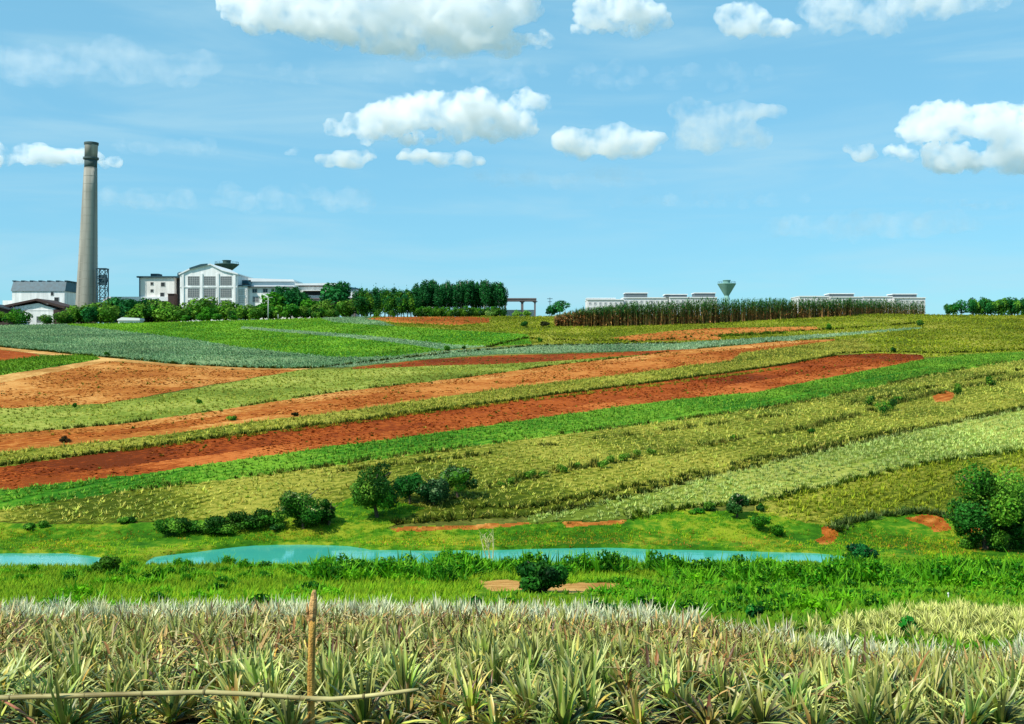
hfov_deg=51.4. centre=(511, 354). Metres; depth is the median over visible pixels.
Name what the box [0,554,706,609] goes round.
meadow grass
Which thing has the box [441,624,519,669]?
pineapple plant
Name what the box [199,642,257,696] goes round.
pineapple plant
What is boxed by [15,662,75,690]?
pineapple plant
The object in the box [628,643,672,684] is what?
pineapple plant
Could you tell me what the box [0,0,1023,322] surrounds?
sky
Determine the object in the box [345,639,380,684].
pineapple plant
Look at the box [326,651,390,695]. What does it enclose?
pineapple plant
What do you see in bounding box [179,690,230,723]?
pineapple plant
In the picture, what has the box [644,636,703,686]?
pineapple plant
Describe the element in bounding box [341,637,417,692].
pineapple plant
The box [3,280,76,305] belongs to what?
store building
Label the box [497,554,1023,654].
lush weeds
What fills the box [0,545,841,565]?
pond water
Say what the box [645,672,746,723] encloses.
pineapple plant
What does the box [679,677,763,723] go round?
pineapple plant
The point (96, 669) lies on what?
pineapple plant
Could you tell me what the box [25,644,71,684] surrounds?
pineapple plant
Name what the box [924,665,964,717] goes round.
pineapple plant
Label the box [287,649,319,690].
pineapple plant
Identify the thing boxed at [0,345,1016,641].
ground
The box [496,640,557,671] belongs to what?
pineapple plant
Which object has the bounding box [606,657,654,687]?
pineapple plant
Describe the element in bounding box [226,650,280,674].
pineapple plant
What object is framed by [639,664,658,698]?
pineapple plant
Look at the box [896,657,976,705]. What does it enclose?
pineapple plant
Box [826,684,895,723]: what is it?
pineapple plant
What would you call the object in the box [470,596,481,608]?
leafy plant
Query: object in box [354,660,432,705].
pineapple plant
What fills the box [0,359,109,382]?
dirt verge
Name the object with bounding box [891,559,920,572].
shore shrub
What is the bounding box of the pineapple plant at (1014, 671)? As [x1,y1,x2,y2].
[986,660,1023,684]
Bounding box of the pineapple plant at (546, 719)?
[504,700,556,723]
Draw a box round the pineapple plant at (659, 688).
[643,670,684,705]
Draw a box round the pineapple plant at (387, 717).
[358,699,434,723]
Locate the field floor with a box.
[2,630,847,723]
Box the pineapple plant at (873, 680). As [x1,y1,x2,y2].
[827,656,922,715]
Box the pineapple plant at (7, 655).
[0,642,38,669]
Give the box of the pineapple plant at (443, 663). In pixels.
[414,648,463,674]
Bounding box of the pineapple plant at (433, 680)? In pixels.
[421,663,447,692]
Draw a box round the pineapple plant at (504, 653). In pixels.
[442,635,541,678]
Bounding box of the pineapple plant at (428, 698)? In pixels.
[396,672,460,718]
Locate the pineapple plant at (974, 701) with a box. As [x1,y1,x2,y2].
[938,677,1023,723]
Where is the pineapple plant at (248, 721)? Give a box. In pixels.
[212,688,285,723]
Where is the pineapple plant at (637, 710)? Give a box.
[596,688,686,723]
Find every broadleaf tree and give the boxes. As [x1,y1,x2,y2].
[0,310,8,321]
[1,308,32,324]
[349,461,401,517]
[393,472,425,503]
[416,477,450,504]
[438,464,478,497]
[545,308,556,315]
[547,300,570,312]
[943,460,1023,549]
[950,299,970,314]
[993,483,1023,543]
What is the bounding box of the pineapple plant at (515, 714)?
[501,699,534,723]
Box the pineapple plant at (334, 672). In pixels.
[295,647,385,715]
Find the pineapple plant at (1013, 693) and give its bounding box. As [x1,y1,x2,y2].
[948,658,1023,723]
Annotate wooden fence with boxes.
[0,590,418,723]
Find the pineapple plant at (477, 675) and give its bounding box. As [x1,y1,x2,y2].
[443,649,506,707]
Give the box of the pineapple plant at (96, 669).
[84,657,144,683]
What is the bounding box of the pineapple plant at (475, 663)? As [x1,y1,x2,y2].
[443,632,509,676]
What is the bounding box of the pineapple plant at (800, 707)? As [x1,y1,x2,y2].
[779,684,833,723]
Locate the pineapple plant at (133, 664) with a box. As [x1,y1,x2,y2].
[100,649,160,686]
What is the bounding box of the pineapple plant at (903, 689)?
[862,663,938,712]
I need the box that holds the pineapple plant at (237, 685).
[191,671,271,723]
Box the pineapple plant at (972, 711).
[921,674,1010,723]
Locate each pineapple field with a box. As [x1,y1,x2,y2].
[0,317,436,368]
[241,327,482,349]
[318,327,920,367]
[527,409,1023,522]
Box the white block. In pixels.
[137,274,179,296]
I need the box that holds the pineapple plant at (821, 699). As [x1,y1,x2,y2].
[804,686,846,714]
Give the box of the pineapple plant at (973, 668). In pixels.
[952,654,995,692]
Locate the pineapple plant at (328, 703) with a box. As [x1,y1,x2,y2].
[294,677,362,722]
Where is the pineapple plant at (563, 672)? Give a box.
[532,651,574,690]
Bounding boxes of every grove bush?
[360,308,371,315]
[372,306,382,315]
[389,307,399,316]
[412,308,422,316]
[422,306,434,316]
[431,306,440,316]
[437,307,449,316]
[447,310,454,316]
[452,307,461,316]
[460,305,473,316]
[474,308,485,315]
[489,306,501,316]
[499,306,506,315]
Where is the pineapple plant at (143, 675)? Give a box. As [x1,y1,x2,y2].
[106,651,193,711]
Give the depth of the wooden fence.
8.42 m
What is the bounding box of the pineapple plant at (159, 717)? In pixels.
[152,675,200,720]
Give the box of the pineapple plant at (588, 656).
[540,642,610,687]
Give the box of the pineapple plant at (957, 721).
[930,708,969,723]
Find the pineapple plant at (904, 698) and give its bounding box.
[874,690,936,723]
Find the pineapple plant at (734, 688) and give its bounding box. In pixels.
[706,670,764,710]
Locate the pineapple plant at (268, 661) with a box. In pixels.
[253,643,292,684]
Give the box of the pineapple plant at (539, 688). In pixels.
[505,670,551,721]
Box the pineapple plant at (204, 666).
[185,653,213,675]
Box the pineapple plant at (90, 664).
[68,652,114,677]
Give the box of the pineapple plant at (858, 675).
[827,658,879,692]
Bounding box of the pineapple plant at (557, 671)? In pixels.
[532,661,589,713]
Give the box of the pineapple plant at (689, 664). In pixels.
[655,640,735,698]
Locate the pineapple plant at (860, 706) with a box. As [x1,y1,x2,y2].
[825,673,912,723]
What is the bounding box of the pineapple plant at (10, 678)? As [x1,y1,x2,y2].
[0,644,50,710]
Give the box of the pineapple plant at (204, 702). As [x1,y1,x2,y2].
[185,689,220,715]
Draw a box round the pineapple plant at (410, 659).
[393,638,443,675]
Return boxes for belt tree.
[37,314,54,323]
[51,311,72,323]
[61,307,79,323]
[68,303,92,323]
[80,307,99,322]
[88,300,117,322]
[96,305,120,322]
[104,297,123,321]
[119,298,138,317]
[123,302,152,321]
[139,298,161,321]
[143,299,171,321]
[156,304,183,321]
[172,308,189,320]
[179,302,202,320]
[181,315,190,320]
[188,296,218,320]
[195,313,206,320]
[199,306,219,320]
[211,313,221,319]
[214,300,239,320]
[225,307,243,319]
[237,304,254,319]
[246,307,263,318]
[255,303,271,318]
[259,292,289,318]
[264,304,282,318]
[271,286,301,318]
[280,303,300,318]
[282,291,313,317]
[294,305,313,317]
[300,298,319,317]
[311,304,328,317]
[311,311,319,317]
[315,299,339,317]
[319,281,352,304]
[326,308,339,316]
[335,299,357,316]
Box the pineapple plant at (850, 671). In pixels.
[808,646,870,701]
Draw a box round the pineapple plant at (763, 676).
[726,636,812,693]
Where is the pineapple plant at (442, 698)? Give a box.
[410,683,463,718]
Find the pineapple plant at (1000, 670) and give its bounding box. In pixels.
[961,643,1023,699]
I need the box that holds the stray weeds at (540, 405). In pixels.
[98,352,894,467]
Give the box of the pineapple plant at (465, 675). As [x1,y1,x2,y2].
[441,656,497,692]
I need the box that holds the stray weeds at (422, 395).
[51,345,773,434]
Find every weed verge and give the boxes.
[16,358,1022,507]
[336,367,1022,471]
[390,405,1023,523]
[463,404,1023,509]
[486,322,914,346]
[486,373,1023,488]
[621,447,1022,519]
[717,330,789,336]
[824,503,951,533]
[832,347,1023,353]
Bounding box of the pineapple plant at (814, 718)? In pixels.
[755,681,866,723]
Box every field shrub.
[59,436,71,442]
[226,415,236,420]
[520,321,527,326]
[540,321,549,325]
[807,428,815,433]
[826,323,831,329]
[865,395,874,404]
[873,402,891,414]
[882,398,896,409]
[894,396,903,400]
[916,320,923,325]
[952,383,961,394]
[985,375,996,385]
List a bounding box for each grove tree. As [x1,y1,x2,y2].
[352,287,364,316]
[353,294,368,315]
[358,287,367,294]
[364,285,377,315]
[367,295,380,310]
[374,286,383,307]
[378,286,390,315]
[382,294,393,316]
[387,287,396,316]
[392,290,403,316]
[395,294,407,316]
[402,291,413,315]
[405,285,419,316]
[407,294,422,316]
[420,279,432,306]
[426,284,434,306]
[433,283,444,306]
[442,282,452,307]
[451,285,461,308]
[456,282,465,307]
[463,279,473,305]
[469,279,475,307]
[469,280,480,307]
[476,285,483,307]
[479,282,486,307]
[480,279,492,305]
[490,282,498,307]
[493,281,503,307]
[498,287,508,307]
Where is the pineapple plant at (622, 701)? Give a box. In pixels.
[599,671,680,723]
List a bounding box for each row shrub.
[497,481,504,486]
[507,476,514,483]
[524,469,536,478]
[538,470,548,475]
[556,463,567,472]
[597,458,609,468]
[606,454,614,462]
[618,452,629,460]
[633,448,640,455]
[647,447,656,454]
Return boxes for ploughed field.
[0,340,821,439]
[0,350,38,360]
[0,353,925,478]
[0,361,295,407]
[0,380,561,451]
[352,342,765,368]
[371,317,490,324]
[612,326,819,340]
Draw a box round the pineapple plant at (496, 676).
[463,641,533,697]
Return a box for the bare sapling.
[479,527,494,560]
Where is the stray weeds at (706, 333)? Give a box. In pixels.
[618,326,818,340]
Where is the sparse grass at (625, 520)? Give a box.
[416,515,945,544]
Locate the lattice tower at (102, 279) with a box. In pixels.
[95,268,108,323]
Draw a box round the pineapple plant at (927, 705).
[900,681,948,719]
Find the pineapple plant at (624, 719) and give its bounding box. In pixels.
[600,677,669,723]
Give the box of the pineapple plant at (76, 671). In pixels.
[47,632,124,698]
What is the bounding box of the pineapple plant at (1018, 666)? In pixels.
[977,647,1023,687]
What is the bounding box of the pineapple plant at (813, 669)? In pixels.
[756,656,834,690]
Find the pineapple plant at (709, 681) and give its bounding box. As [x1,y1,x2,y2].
[683,663,746,695]
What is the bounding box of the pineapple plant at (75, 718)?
[33,690,99,723]
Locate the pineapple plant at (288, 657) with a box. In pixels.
[278,646,297,680]
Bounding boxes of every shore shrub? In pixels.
[0,566,18,572]
[1,567,21,573]
[4,572,30,581]
[20,563,45,571]
[31,572,47,577]
[51,567,80,581]
[58,567,81,576]
[61,568,85,575]
[77,563,92,573]
[91,576,107,585]
[105,570,125,576]
[113,563,141,573]
[122,558,146,567]
[122,574,138,580]
[131,560,169,579]
[158,561,181,575]
[167,557,193,565]
[171,571,202,580]
[174,562,199,575]
[175,558,198,565]
[182,566,212,577]
[214,553,238,564]
[215,564,237,572]
[229,558,261,568]
[237,570,256,576]
[249,570,275,579]
[253,560,280,568]
[255,565,280,571]
[273,561,293,571]
[285,564,305,574]
[287,552,360,578]
[290,568,309,576]
[296,562,307,569]
[303,558,349,581]
[307,551,343,566]
[309,544,370,569]
[334,565,380,581]
[335,558,377,573]
[352,548,403,577]
[365,553,423,578]
[370,545,427,567]
[375,562,426,578]
[383,557,426,574]
[383,570,417,581]
[413,556,451,580]
[419,564,482,583]
[421,546,462,562]
[421,552,451,568]
[436,549,492,562]
[437,550,480,563]
[438,555,487,578]
[446,546,496,573]
[467,548,514,572]
[493,554,521,569]
[502,545,558,574]
[509,547,543,571]
[551,550,589,573]
[552,558,579,575]
[561,550,617,571]
[565,562,585,571]
[579,542,640,574]
[597,548,637,569]
[621,554,641,567]
[631,543,690,572]
[647,553,691,570]
[655,567,686,578]
[660,567,693,581]
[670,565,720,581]
[676,551,741,578]
[711,557,739,576]
[714,557,742,567]
[714,559,761,580]
[717,550,752,565]
[721,563,749,578]
[730,558,773,571]
[740,567,791,582]
[744,556,782,567]
[744,572,772,585]
[745,551,790,566]
[752,564,783,581]
[757,558,805,572]
[759,554,821,582]
[780,568,832,586]
[800,555,827,573]
[804,547,857,567]
[806,559,854,585]
[809,553,884,576]
[822,546,866,566]
[839,562,873,582]
[846,551,917,582]
[849,564,917,581]
[856,552,889,566]
[870,567,919,582]
[877,558,910,576]
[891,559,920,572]
[901,551,955,576]
[906,554,960,575]
[910,548,983,586]
[913,559,955,577]
[933,553,983,567]
[935,552,983,569]
[935,571,971,586]
[939,567,990,584]
[953,565,1005,575]
[963,558,979,564]
[967,554,1005,569]
[967,555,1019,575]
[968,567,1005,581]
[969,556,1023,584]
[975,571,1009,586]
[1000,569,1023,588]
[1005,550,1023,569]
[1005,556,1023,567]
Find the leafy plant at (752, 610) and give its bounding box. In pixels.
[745,603,763,620]
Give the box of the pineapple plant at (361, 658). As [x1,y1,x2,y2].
[295,634,371,676]
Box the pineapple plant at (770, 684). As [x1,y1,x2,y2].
[737,670,786,704]
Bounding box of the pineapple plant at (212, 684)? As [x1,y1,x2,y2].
[188,661,231,704]
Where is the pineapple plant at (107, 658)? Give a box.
[86,654,116,676]
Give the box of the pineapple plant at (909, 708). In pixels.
[868,682,933,723]
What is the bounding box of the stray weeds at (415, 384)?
[37,341,791,431]
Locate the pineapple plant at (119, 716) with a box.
[83,683,145,723]
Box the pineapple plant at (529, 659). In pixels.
[505,643,553,679]
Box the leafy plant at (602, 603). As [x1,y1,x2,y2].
[589,599,618,613]
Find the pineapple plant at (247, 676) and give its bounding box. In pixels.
[225,644,305,705]
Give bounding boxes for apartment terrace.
[585,298,623,309]
[621,292,668,312]
[663,292,716,314]
[790,296,828,309]
[824,293,862,313]
[861,296,892,306]
[887,294,925,313]
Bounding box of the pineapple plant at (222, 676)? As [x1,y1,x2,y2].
[192,649,239,686]
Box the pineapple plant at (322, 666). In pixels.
[302,649,365,715]
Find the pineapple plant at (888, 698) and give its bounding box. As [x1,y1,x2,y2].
[865,678,937,723]
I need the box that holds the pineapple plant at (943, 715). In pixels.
[910,682,992,723]
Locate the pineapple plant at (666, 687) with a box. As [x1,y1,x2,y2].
[613,651,717,710]
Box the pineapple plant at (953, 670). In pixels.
[918,655,974,687]
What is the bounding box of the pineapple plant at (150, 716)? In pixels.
[133,681,172,719]
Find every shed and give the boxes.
[0,305,16,324]
[4,298,74,324]
[117,317,144,322]
[295,283,338,318]
[344,287,359,316]
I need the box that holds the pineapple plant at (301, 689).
[287,663,306,702]
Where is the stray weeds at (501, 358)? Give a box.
[354,349,668,368]
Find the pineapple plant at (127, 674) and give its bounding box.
[96,653,166,703]
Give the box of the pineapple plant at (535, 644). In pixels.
[505,635,558,686]
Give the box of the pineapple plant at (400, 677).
[358,634,447,709]
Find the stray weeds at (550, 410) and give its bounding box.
[295,368,859,448]
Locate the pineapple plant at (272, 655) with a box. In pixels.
[237,635,292,669]
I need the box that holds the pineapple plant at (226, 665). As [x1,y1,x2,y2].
[188,642,280,686]
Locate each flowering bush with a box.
[273,489,325,528]
[726,493,749,517]
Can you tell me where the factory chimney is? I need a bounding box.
[74,141,98,323]
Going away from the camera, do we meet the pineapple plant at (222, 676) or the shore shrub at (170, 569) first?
the pineapple plant at (222, 676)
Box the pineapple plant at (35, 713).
[0,667,81,723]
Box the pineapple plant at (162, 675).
[150,662,184,698]
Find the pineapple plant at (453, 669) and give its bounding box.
[423,645,490,696]
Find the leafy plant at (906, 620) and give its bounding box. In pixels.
[898,615,918,636]
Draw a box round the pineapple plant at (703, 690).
[694,672,707,696]
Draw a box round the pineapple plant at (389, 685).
[375,675,392,691]
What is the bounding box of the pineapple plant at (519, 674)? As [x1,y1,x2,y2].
[496,653,545,689]
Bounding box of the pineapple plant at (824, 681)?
[777,655,865,709]
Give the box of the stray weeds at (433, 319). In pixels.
[368,316,489,324]
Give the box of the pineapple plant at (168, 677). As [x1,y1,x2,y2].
[149,665,188,701]
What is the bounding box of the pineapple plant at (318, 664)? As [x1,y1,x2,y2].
[291,625,380,690]
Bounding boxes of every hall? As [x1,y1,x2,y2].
[103,297,167,322]
[179,264,250,321]
[248,278,301,319]
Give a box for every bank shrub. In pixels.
[23,522,35,528]
[38,520,48,528]
[117,516,136,522]
[270,522,285,530]
[688,507,705,513]
[703,502,715,511]
[749,515,772,527]
[755,503,764,511]
[771,525,783,535]
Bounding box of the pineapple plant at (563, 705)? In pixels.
[526,661,613,723]
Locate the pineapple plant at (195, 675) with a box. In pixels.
[164,653,215,689]
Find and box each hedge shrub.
[153,519,177,533]
[162,517,187,532]
[173,517,194,531]
[187,520,208,531]
[200,515,227,532]
[204,515,233,533]
[207,524,238,533]
[224,509,247,525]
[232,513,261,529]
[242,520,260,528]
[252,508,271,527]
[258,514,285,524]
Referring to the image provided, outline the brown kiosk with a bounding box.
[168,294,177,321]
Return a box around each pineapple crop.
[0,591,1023,723]
[241,326,484,348]
[778,597,1023,645]
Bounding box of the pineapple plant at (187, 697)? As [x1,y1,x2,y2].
[145,661,225,721]
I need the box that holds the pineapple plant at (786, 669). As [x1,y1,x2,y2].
[751,652,811,687]
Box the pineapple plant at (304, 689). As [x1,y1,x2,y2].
[289,672,316,702]
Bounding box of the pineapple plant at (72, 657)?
[55,649,106,682]
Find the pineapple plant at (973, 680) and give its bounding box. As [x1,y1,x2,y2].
[951,660,988,694]
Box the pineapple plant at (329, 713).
[315,690,354,722]
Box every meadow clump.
[31,587,95,606]
[50,587,70,592]
[57,579,108,599]
[89,598,149,606]
[102,572,131,585]
[124,573,167,585]
[130,588,177,601]
[138,582,174,592]
[178,586,237,599]
[189,577,234,591]
[199,573,242,583]
[233,589,295,605]
[272,585,324,596]
[272,589,320,601]
[284,577,325,591]
[300,582,351,597]
[406,580,438,587]
[483,591,531,604]
[587,588,682,611]
[616,593,679,605]
[637,585,678,595]
[640,578,698,594]
[646,593,673,603]
[660,591,739,613]
[675,588,715,600]
[680,582,711,590]
[698,595,743,610]
[717,594,754,603]
[720,580,787,596]
[726,592,798,613]
[748,582,820,605]
[756,589,818,605]
[766,572,815,586]
[774,583,845,601]
[781,591,842,615]
[813,580,844,591]
[815,586,864,602]
[827,576,864,588]
[851,590,905,607]
[861,577,903,588]
[882,575,921,586]
[911,585,946,595]
[971,575,997,584]
[1003,584,1023,596]
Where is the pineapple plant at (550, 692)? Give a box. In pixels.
[514,667,588,710]
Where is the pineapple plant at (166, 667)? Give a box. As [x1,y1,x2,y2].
[156,661,185,682]
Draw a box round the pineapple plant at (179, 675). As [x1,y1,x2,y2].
[160,661,205,688]
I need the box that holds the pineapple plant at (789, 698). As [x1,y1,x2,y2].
[763,683,820,717]
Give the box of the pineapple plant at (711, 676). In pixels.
[700,655,741,694]
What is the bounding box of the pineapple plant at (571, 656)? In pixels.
[531,628,607,688]
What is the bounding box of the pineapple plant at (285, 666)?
[258,647,299,689]
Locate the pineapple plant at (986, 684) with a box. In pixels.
[935,671,1022,710]
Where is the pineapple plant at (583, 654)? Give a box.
[578,640,628,673]
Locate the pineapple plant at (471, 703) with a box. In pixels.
[426,666,520,723]
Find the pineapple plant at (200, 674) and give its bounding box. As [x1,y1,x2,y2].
[194,656,220,688]
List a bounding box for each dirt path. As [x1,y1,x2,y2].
[0,347,310,369]
[479,580,626,592]
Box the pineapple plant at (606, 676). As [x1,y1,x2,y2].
[585,641,649,703]
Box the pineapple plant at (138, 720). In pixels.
[102,698,169,723]
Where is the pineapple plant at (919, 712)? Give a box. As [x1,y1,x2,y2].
[911,704,932,723]
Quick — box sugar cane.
[553,296,925,326]
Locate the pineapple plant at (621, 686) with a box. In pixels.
[598,659,673,717]
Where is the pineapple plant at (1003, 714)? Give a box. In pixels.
[949,673,1023,723]
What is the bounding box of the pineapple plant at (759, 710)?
[717,667,811,723]
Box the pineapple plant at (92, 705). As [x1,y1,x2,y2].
[39,683,145,723]
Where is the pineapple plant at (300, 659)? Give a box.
[287,648,322,674]
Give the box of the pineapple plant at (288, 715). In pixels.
[236,680,343,723]
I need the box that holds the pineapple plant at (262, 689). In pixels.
[233,665,323,719]
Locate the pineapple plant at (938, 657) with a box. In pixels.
[915,648,971,690]
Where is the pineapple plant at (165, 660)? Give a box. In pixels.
[119,645,202,686]
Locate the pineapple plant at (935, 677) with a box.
[889,646,972,700]
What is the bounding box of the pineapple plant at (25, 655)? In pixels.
[6,645,51,666]
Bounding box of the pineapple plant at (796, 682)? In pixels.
[750,658,847,711]
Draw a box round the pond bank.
[0,497,1023,600]
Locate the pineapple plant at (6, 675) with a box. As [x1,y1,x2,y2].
[0,663,38,694]
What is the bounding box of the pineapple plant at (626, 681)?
[600,651,658,700]
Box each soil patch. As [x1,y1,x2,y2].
[391,522,530,531]
[562,520,624,526]
[816,525,837,544]
[907,514,950,531]
[932,391,953,401]
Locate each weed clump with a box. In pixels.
[583,583,639,596]
[601,573,631,582]
[610,593,641,598]
[611,576,662,587]
[611,583,643,588]
[635,581,689,593]
[640,589,666,596]
[670,574,713,583]
[671,578,704,585]
[681,588,736,596]
[697,576,734,586]
[725,580,757,594]
[741,587,777,597]
[771,579,810,589]
[813,593,832,601]
[828,586,855,591]
[834,585,879,595]
[853,591,892,599]
[888,586,917,592]
[890,589,923,599]
[892,577,924,588]
[894,586,922,593]
[918,575,947,586]
[949,588,985,596]
[960,578,1011,589]
[981,587,1023,596]
[1010,581,1023,590]
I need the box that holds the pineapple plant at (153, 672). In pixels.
[129,665,180,683]
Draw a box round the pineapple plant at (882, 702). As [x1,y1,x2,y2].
[829,672,894,710]
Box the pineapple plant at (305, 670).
[288,651,360,688]
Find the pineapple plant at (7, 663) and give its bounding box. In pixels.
[0,649,61,686]
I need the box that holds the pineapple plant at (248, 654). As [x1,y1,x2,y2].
[199,631,298,670]
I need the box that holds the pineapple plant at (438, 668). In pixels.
[417,647,477,689]
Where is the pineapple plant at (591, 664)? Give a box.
[547,641,624,701]
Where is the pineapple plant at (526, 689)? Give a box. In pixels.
[475,660,576,723]
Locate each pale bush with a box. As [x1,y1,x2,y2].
[485,310,494,315]
[512,310,521,315]
[522,310,531,315]
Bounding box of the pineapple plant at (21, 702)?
[3,668,37,716]
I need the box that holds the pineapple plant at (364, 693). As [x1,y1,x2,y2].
[321,685,399,722]
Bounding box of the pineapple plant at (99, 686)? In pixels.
[71,659,138,700]
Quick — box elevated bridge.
[310,298,537,316]
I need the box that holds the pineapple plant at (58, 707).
[10,665,120,723]
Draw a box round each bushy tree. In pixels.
[943,304,949,314]
[947,307,958,314]
[967,297,977,314]
[975,302,982,314]
[979,297,990,314]
[984,301,996,314]
[995,299,1005,314]
[999,297,1011,314]
[1010,299,1023,314]
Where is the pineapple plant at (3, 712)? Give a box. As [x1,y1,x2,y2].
[0,679,30,723]
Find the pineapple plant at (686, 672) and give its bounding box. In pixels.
[658,654,705,694]
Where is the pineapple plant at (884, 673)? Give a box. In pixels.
[838,652,902,706]
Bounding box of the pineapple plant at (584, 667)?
[526,647,624,709]
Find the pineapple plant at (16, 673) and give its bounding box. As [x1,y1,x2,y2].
[0,650,46,687]
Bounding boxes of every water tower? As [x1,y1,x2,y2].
[214,260,238,269]
[718,280,735,302]
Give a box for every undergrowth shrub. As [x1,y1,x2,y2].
[954,526,981,548]
[982,528,1008,551]
[1007,522,1023,549]
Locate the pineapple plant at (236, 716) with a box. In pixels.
[213,697,281,723]
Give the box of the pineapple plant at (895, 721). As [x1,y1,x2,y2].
[874,701,925,723]
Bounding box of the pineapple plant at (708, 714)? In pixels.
[653,689,734,723]
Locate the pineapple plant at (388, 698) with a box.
[371,679,426,719]
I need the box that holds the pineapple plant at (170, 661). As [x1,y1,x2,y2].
[139,644,188,676]
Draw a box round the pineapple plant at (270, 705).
[233,674,315,723]
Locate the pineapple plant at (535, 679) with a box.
[505,668,548,691]
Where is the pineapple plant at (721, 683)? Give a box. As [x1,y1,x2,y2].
[685,654,764,712]
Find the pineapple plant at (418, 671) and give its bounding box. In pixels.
[366,652,437,687]
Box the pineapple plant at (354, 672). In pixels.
[299,655,370,693]
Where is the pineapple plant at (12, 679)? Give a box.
[0,659,18,692]
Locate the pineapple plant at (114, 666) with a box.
[82,653,165,687]
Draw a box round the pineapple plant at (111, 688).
[85,676,153,704]
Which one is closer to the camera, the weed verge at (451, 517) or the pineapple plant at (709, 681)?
the pineapple plant at (709, 681)
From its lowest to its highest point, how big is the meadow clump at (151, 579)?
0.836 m
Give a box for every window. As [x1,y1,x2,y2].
[188,276,199,285]
[188,288,199,297]
[204,276,214,285]
[204,288,214,297]
[220,276,231,285]
[220,288,231,297]
[239,289,245,294]
[239,296,245,302]
[253,296,258,301]
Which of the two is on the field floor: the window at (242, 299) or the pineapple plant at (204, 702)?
the pineapple plant at (204, 702)
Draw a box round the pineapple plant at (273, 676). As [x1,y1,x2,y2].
[240,644,303,714]
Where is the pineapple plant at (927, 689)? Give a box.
[896,667,945,711]
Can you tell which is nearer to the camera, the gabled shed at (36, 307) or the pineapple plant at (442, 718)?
the pineapple plant at (442, 718)
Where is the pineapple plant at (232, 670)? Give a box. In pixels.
[195,646,295,707]
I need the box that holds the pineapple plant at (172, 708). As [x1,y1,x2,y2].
[128,666,212,723]
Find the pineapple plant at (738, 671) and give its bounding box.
[726,655,768,698]
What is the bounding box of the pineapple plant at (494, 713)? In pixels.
[454,692,547,723]
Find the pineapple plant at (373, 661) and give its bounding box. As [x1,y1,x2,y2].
[361,641,416,678]
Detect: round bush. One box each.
[91,556,121,573]
[315,498,337,524]
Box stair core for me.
[177,272,180,321]
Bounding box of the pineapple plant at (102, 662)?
[89,651,112,673]
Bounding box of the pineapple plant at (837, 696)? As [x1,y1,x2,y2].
[826,680,854,714]
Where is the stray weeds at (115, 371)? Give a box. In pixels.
[1,361,253,405]
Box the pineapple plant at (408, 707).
[376,681,449,723]
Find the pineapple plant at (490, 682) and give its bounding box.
[458,663,515,705]
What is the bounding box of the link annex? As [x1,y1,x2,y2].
[238,280,250,319]
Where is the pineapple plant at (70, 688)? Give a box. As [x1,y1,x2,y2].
[6,676,98,720]
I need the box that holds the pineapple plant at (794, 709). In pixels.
[771,695,809,723]
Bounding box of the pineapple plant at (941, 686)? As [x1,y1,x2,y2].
[899,663,984,693]
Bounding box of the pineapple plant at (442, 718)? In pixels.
[426,701,472,723]
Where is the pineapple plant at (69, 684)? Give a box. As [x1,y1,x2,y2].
[24,665,111,707]
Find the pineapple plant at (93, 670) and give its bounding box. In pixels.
[85,666,114,691]
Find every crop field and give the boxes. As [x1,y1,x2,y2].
[0,339,869,466]
[0,352,1023,508]
[0,355,98,375]
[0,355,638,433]
[0,360,1023,525]
[71,319,530,357]
[372,314,1023,356]
[754,452,1023,525]
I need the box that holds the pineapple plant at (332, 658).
[315,640,378,686]
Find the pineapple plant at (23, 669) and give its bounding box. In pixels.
[1,651,66,692]
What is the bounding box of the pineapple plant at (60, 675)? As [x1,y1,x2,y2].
[0,656,92,716]
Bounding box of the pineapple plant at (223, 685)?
[181,670,271,720]
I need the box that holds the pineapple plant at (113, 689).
[78,659,158,716]
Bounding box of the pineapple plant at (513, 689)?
[487,660,547,709]
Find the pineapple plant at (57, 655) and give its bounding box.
[43,639,103,668]
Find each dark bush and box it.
[516,560,568,592]
[845,543,879,560]
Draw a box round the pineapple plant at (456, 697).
[423,673,496,718]
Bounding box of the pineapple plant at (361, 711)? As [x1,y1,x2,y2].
[304,657,434,723]
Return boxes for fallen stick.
[2,700,38,723]
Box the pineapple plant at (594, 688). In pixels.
[528,657,638,723]

